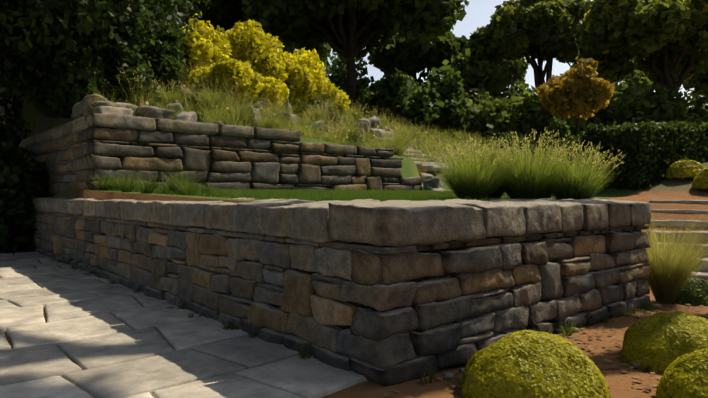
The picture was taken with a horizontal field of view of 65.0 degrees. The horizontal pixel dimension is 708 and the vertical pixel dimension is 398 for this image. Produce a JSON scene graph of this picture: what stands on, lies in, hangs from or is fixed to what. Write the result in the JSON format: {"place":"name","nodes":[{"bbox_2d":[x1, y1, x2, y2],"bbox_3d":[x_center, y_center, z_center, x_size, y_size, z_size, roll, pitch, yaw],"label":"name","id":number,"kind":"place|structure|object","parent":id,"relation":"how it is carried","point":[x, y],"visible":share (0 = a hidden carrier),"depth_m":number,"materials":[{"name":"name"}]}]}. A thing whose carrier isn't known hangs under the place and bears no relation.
{"place":"outdoors","nodes":[
{"label":"outdoors","id":0,"kind":"place"},
{"bbox_2d":[0,251,368,397],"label":"flagstone paving","id":1,"kind":"structure","parent":0,"point":[115,340],"depth_m":4.47,"materials":[{"name":"grey stone"}]},
{"bbox_2d":[107,188,566,201],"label":"lawn","id":2,"kind":"structure","parent":0,"point":[381,195],"depth_m":7.85,"materials":[{"name":"green plant"}]},
{"bbox_2d":[0,85,707,397],"bbox_3d":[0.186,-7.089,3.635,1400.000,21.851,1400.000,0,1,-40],"label":"ground sheet","id":3,"kind":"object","parent":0,"point":[40,117],"visible":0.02,"depth_m":6.69,"materials":[{"name":"soil"}]},
{"bbox_2d":[0,77,30,158],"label":"dark bush","id":4,"kind":"object","parent":3,"relation":"on","point":[8,127],"visible":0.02,"depth_m":16.52,"materials":[{"name":"green plant"}]},
{"bbox_2d":[0,143,48,253],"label":"dark bush","id":5,"kind":"object","parent":3,"relation":"on","point":[20,240],"visible":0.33,"depth_m":12.19,"materials":[{"name":"green plant"}]},
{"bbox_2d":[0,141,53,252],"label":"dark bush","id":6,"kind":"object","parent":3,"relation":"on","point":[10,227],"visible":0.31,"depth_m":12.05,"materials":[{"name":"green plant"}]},
{"bbox_2d":[0,0,151,104],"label":"tree","id":7,"kind":"object","parent":3,"relation":"on","point":[33,73],"visible":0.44,"depth_m":13.43,"materials":[{"name":"green plant"}]},
{"bbox_2d":[45,41,160,118],"bbox_3d":[-5.992,-2.677,13.406,2.451,2.052,2.573,0,1,-40],"label":"dark bush","id":8,"kind":"object","parent":3,"relation":"on","point":[77,78],"visible":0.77,"depth_m":12.79,"materials":[{"name":"green plant"}]},
{"bbox_2d":[0,0,209,60],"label":"tree","id":9,"kind":"object","parent":3,"relation":"on","point":[128,11],"depth_m":12.00,"materials":[{"name":"green plant"}]},
{"bbox_2d":[92,167,215,194],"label":"grass","id":10,"kind":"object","parent":3,"relation":"on","point":[178,185],"visible":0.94,"depth_m":8.54,"materials":[{"name":"green plant"}]},
{"bbox_2d":[127,33,185,97],"bbox_3d":[-5.929,-3.914,16.893,1.636,1.999,2.188,0,1,1],"label":"dark bush","id":11,"kind":"object","parent":3,"relation":"on","point":[170,66],"visible":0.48,"depth_m":16.32,"materials":[{"name":"green plant"}]},
{"bbox_2d":[131,12,190,70],"bbox_3d":[-7.538,-5.679,18.974,3.118,3.504,4.411,-2,2,-74],"label":"dark bush","id":12,"kind":"object","parent":3,"relation":"on","point":[178,37],"visible":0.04,"depth_m":18.17,"materials":[{"name":"green plant"}]},
{"bbox_2d":[163,0,199,25],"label":"shrub","id":13,"kind":"object","parent":3,"relation":"on","point":[184,19],"depth_m":33.80,"materials":[{"name":"green plant"}]},
{"bbox_2d":[161,28,211,85],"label":"yellow bush","id":14,"kind":"object","parent":3,"relation":"on","point":[187,38],"visible":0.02,"depth_m":19.56,"materials":[{"name":"yellow plant"}]},
{"bbox_2d":[182,12,237,87],"bbox_3d":[-5.778,-5.415,20.713,3.416,2.675,3.497,0,1,-40],"label":"yellow bush","id":15,"kind":"object","parent":3,"relation":"on","point":[206,43],"visible":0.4,"depth_m":19.60,"materials":[{"name":"yellow plant"}]},
{"bbox_2d":[185,0,255,32],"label":"oak","id":16,"kind":"object","parent":3,"relation":"on","point":[223,14],"depth_m":43.83,"materials":[{"name":"green plant"}]},
{"bbox_2d":[19,113,422,193],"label":"retaining wall","id":17,"kind":"structure","parent":3,"relation":"on","point":[80,150],"depth_m":12.01,"materials":[{"name":"grey stone"}]},
{"bbox_2d":[52,126,112,194],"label":"mortar joints","id":18,"kind":"object","parent":17,"relation":"attached to","point":[95,139],"depth_m":10.50,"materials":[{"name":"grey concrete"}]},
{"bbox_2d":[186,52,262,106],"bbox_3d":[-4.678,-4.048,19.326,2.609,1.691,2.971,0,1,-40],"label":"yellow bush","id":19,"kind":"object","parent":3,"relation":"on","point":[243,76],"visible":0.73,"depth_m":18.49,"materials":[{"name":"yellow plant"}]},
{"bbox_2d":[92,139,390,187],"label":"mortar joints","id":20,"kind":"object","parent":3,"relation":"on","point":[211,171],"depth_m":12.14,"materials":[{"name":"grey concrete"}]},
{"bbox_2d":[221,19,287,81],"bbox_3d":[-4.469,-5.545,22.284,3.622,3.264,3.611,0,1,-40],"label":"yellow bush","id":21,"kind":"object","parent":3,"relation":"on","point":[257,50],"visible":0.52,"depth_m":21.51,"materials":[{"name":"yellow plant"}]},
{"bbox_2d":[71,79,443,190],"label":"boulders","id":22,"kind":"object","parent":3,"relation":"on","point":[430,182],"visible":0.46,"depth_m":12.12,"materials":[{"name":"grey stone"}]},
{"bbox_2d":[246,76,289,114],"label":"yellow bush","id":23,"kind":"object","parent":3,"relation":"on","point":[272,89],"visible":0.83,"depth_m":20.21,"materials":[{"name":"yellow plant"}]},
{"bbox_2d":[279,43,308,118],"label":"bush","id":24,"kind":"object","parent":3,"relation":"on","point":[290,48],"depth_m":33.86,"materials":[{"name":"yellow plant"}]},
{"bbox_2d":[265,37,330,67],"bbox_3d":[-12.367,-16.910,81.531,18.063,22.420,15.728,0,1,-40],"label":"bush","id":25,"kind":"object","parent":3,"relation":"on","point":[321,50],"visible":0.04,"depth_m":80.16,"materials":[{"name":"green plant"}]},
{"bbox_2d":[281,47,328,110],"bbox_3d":[-2.728,-5.187,24.240,3.564,2.740,3.800,0,1,-40],"label":"yellow bush","id":26,"kind":"object","parent":3,"relation":"on","point":[304,72],"visible":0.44,"depth_m":23.05,"materials":[{"name":"yellow plant"}]},
{"bbox_2d":[86,67,531,176],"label":"hillside grasses","id":27,"kind":"object","parent":3,"relation":"on","point":[308,133],"visible":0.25,"depth_m":19.37,"materials":[{"name":"green plant"}]},
{"bbox_2d":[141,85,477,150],"bbox_3d":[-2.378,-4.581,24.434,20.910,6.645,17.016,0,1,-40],"label":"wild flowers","id":28,"kind":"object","parent":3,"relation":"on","point":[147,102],"visible":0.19,"depth_m":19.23,"materials":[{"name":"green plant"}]},
{"bbox_2d":[296,81,350,114],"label":"yellow bush","id":29,"kind":"object","parent":3,"relation":"on","point":[336,93],"visible":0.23,"depth_m":25.00,"materials":[{"name":"yellow plant"}]},
{"bbox_2d":[316,64,343,77],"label":"understory back","id":30,"kind":"object","parent":3,"relation":"on","point":[329,71],"depth_m":57.34,"materials":[{"name":"green plant"}]},
{"bbox_2d":[30,197,650,385],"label":"retaining wall","id":31,"kind":"structure","parent":3,"relation":"on","point":[400,344],"depth_m":4.75,"materials":[{"name":"stone"}]},
{"bbox_2d":[40,212,397,333],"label":"mortar joints","id":32,"kind":"object","parent":31,"relation":"attached to","point":[349,302],"depth_m":4.67,"materials":[{"name":"grey concrete"}]},
{"bbox_2d":[362,230,640,329],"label":"mortar joints","id":33,"kind":"object","parent":31,"relation":"attached to","point":[438,251],"depth_m":4.34,"materials":[{"name":"grey concrete"}]},
{"bbox_2d":[320,44,374,94],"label":"understory back","id":34,"kind":"object","parent":3,"relation":"on","point":[340,70],"visible":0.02,"depth_m":55.41,"materials":[{"name":"green plant"}]},
{"bbox_2d":[311,87,383,126],"bbox_3d":[-0.314,-6.231,41.438,6.120,4.541,6.225,0,1,14],"label":"understory","id":35,"kind":"object","parent":3,"relation":"on","point":[362,92],"visible":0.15,"depth_m":39.39,"materials":[{"name":"green plant"}]},
{"bbox_2d":[52,256,656,383],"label":"wall weeds","id":36,"kind":"object","parent":3,"relation":"on","point":[571,331],"depth_m":5.18,"materials":[{"name":"green plant"}]},
{"bbox_2d":[242,0,468,105],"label":"tree","id":37,"kind":"object","parent":3,"relation":"on","point":[286,21],"depth_m":37.54,"materials":[{"name":"green plant"}]},
{"bbox_2d":[106,59,624,199],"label":"ornamental grasses","id":38,"kind":"object","parent":3,"relation":"on","point":[542,175],"visible":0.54,"depth_m":6.81,"materials":[{"name":"green plant"}]},
{"bbox_2d":[57,265,677,395],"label":"pebbles and chips","id":39,"kind":"object","parent":3,"relation":"on","point":[448,376],"visible":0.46,"depth_m":5.23,"materials":[{"name":"grey stone"}]},
{"bbox_2d":[346,67,417,124],"bbox_3d":[2.728,-6.592,40.365,6.979,5.739,5.486,0,1,-40],"label":"understory","id":40,"kind":"object","parent":3,"relation":"on","point":[387,90],"visible":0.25,"depth_m":38.48,"materials":[{"name":"green plant"}]},
{"bbox_2d":[368,71,426,95],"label":"understory back","id":41,"kind":"object","parent":3,"relation":"on","point":[419,82],"depth_m":57.50,"materials":[{"name":"green plant"}]},
{"bbox_2d":[368,31,468,82],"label":"tree","id":42,"kind":"object","parent":3,"relation":"on","point":[406,56],"depth_m":55.04,"materials":[{"name":"green plant"}]},
{"bbox_2d":[386,65,475,143],"bbox_3d":[5.502,-6.401,38.693,7.498,5.474,6.787,0,1,-40],"label":"understory","id":43,"kind":"object","parent":3,"relation":"on","point":[436,101],"visible":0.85,"depth_m":36.64,"materials":[{"name":"green plant"}]},
{"bbox_2d":[416,42,513,99],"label":"understory back","id":44,"kind":"object","parent":3,"relation":"on","point":[478,71],"visible":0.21,"depth_m":49.84,"materials":[{"name":"green plant"}]},
{"bbox_2d":[462,88,510,105],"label":"understory","id":45,"kind":"object","parent":3,"relation":"on","point":[476,96],"visible":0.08,"depth_m":40.64,"materials":[{"name":"green plant"}]},
{"bbox_2d":[452,94,522,143],"bbox_3d":[9.941,-4.953,38.333,6.930,3.880,8.442,0,1,-40],"label":"understory","id":46,"kind":"object","parent":3,"relation":"on","point":[481,117],"visible":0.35,"depth_m":36.14,"materials":[{"name":"green plant"}]},
{"bbox_2d":[480,133,527,152],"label":"round shrub","id":47,"kind":"object","parent":3,"relation":"on","point":[508,137],"visible":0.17,"depth_m":23.74,"materials":[{"name":"green plant"}]},
{"bbox_2d":[494,57,529,87],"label":"tree","id":48,"kind":"object","parent":3,"relation":"on","point":[517,68],"depth_m":71.74,"materials":[{"name":"green plant"}]},
{"bbox_2d":[504,75,529,100],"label":"understory back","id":49,"kind":"object","parent":3,"relation":"on","point":[515,91],"depth_m":61.88,"materials":[{"name":"green plant"}]},
{"bbox_2d":[511,141,545,163],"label":"round shrub","id":50,"kind":"object","parent":3,"relation":"on","point":[524,142],"visible":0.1,"depth_m":20.01,"materials":[{"name":"green plant"}]},
{"bbox_2d":[466,0,593,87],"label":"tree","id":51,"kind":"object","parent":3,"relation":"on","point":[513,30],"depth_m":48.77,"materials":[{"name":"green plant"}]},
{"bbox_2d":[460,330,610,397],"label":"gold shrub","id":52,"kind":"object","parent":3,"relation":"on","point":[527,364],"visible":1,"depth_m":3.35,"materials":[{"name":"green plant"}]},
{"bbox_2d":[486,85,586,147],"bbox_3d":[11.510,-4.284,35.089,6.138,5.292,6.002,0,1,23],"label":"understory","id":53,"kind":"object","parent":3,"relation":"on","point":[534,114],"visible":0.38,"depth_m":33.04,"materials":[{"name":"green plant"}]},
{"bbox_2d":[373,147,707,280],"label":"stone steps","id":54,"kind":"structure","parent":3,"relation":"on","point":[701,272],"depth_m":9.63,"materials":[{"name":"grey stone"}]},
{"bbox_2d":[384,302,707,397],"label":"soil mulch","id":55,"kind":"object","parent":3,"relation":"on","point":[422,382],"visible":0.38,"depth_m":4.14,"materials":[{"name":"brown soil"}]},
{"bbox_2d":[536,117,579,162],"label":"round shrub","id":56,"kind":"object","parent":3,"relation":"on","point":[557,124],"visible":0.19,"depth_m":20.65,"materials":[{"name":"green plant"}]},
{"bbox_2d":[536,58,615,136],"bbox_3d":[11.320,-4.140,28.144,3.846,5.666,4.094,0,1,-40],"label":"golden tree","id":57,"kind":"object","parent":3,"relation":"on","point":[567,93],"depth_m":27.02,"materials":[{"name":"yellow plant"}]},
{"bbox_2d":[561,122,626,189],"bbox_3d":[5.624,-0.900,12.944,1.354,1.832,1.526,0,1,-40],"label":"hedge shrub","id":58,"kind":"object","parent":3,"relation":"on","point":[587,136],"visible":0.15,"depth_m":12.80,"materials":[{"name":"green plant"}]},
{"bbox_2d":[582,104,612,126],"bbox_3d":[15.007,-5.165,38.728,5.544,6.150,5.813,0,1,3],"label":"understory","id":59,"kind":"object","parent":3,"relation":"on","point":[603,116],"visible":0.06,"depth_m":36.83,"materials":[{"name":"green plant"}]},
{"bbox_2d":[569,58,652,84],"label":"tree","id":60,"kind":"object","parent":3,"relation":"on","point":[631,66],"depth_m":66.32,"materials":[{"name":"green plant"}]},
{"bbox_2d":[606,98,621,120],"bbox_3d":[18.665,-4.561,40.601,6.303,5.550,6.938,0,1,-40],"label":"understory","id":61,"kind":"object","parent":3,"relation":"on","point":[611,101],"depth_m":39.24,"materials":[{"name":"green plant"}]},
{"bbox_2d":[611,87,621,101],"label":"understory back","id":62,"kind":"object","parent":3,"relation":"on","point":[616,89],"depth_m":53.98,"materials":[{"name":"green plant"}]},
{"bbox_2d":[608,69,654,100],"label":"understory back","id":63,"kind":"object","parent":3,"relation":"on","point":[639,80],"depth_m":61.51,"materials":[{"name":"green plant"}]},
{"bbox_2d":[573,0,707,97],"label":"tree","id":64,"kind":"object","parent":3,"relation":"on","point":[608,34],"depth_m":35.67,"materials":[{"name":"green plant"}]},
{"bbox_2d":[579,120,707,190],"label":"clipped hedge","id":65,"kind":"object","parent":3,"relation":"on","point":[626,139],"depth_m":12.34,"materials":[{"name":"green plant"}]},
{"bbox_2d":[606,81,693,127],"bbox_3d":[18.139,-3.833,34.330,6.319,7.224,5.373,0,1,-16],"label":"understory","id":66,"kind":"object","parent":3,"relation":"on","point":[646,103],"visible":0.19,"depth_m":33.40,"materials":[{"name":"green plant"}]},
{"bbox_2d":[621,311,707,373],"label":"gold shrub","id":67,"kind":"object","parent":3,"relation":"on","point":[660,342],"visible":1,"depth_m":4.19,"materials":[{"name":"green plant"}]},
{"bbox_2d":[638,204,707,303],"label":"feather grass","id":68,"kind":"object","parent":3,"relation":"on","point":[670,274],"depth_m":6.57,"materials":[{"name":"green plant"}]},
{"bbox_2d":[663,152,689,168],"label":"gold shrub","id":69,"kind":"object","parent":3,"relation":"on","point":[685,158],"visible":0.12,"depth_m":12.63,"materials":[{"name":"green plant"}]},
{"bbox_2d":[656,348,707,397],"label":"gold shrub","id":70,"kind":"object","parent":3,"relation":"on","point":[685,376],"visible":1,"depth_m":3.42,"materials":[{"name":"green plant"}]},
{"bbox_2d":[665,160,703,178],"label":"gold shrub","id":71,"kind":"object","parent":3,"relation":"on","point":[682,169],"depth_m":11.95,"materials":[{"name":"yellow plant"}]},
{"bbox_2d":[675,277,707,305],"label":"shrub","id":72,"kind":"object","parent":3,"relation":"on","point":[694,292],"visible":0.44,"depth_m":6.64,"materials":[{"name":"green plant"}]},
{"bbox_2d":[679,76,707,119],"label":"understory back","id":73,"kind":"object","parent":3,"relation":"on","point":[698,108],"visible":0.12,"depth_m":59.74,"materials":[{"name":"green plant"}]},
{"bbox_2d":[681,54,707,97],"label":"tree","id":74,"kind":"object","parent":3,"relation":"on","point":[699,83],"visible":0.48,"depth_m":45.12,"materials":[{"name":"green plant"}]},
{"bbox_2d":[689,117,702,122],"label":"understory","id":75,"kind":"object","parent":3,"relation":"on","point":[696,120],"depth_m":40.40,"materials":[{"name":"green plant"}]},
{"bbox_2d":[691,166,707,188],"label":"gold shrub","id":76,"kind":"object","parent":3,"relation":"on","point":[700,180],"visible":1,"depth_m":11.06,"materials":[{"name":"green plant"}]},
{"bbox_2d":[702,115,707,122],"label":"understory","id":77,"kind":"object","parent":3,"relation":"on","point":[705,119],"depth_m":44.68,"materials":[{"name":"green plant"}]},
{"bbox_2d":[325,0,701,106],"label":"sky","id":78,"kind":"structure","parent":0,"point":[479,12],"materials":[{"name":"white"}]}
]}

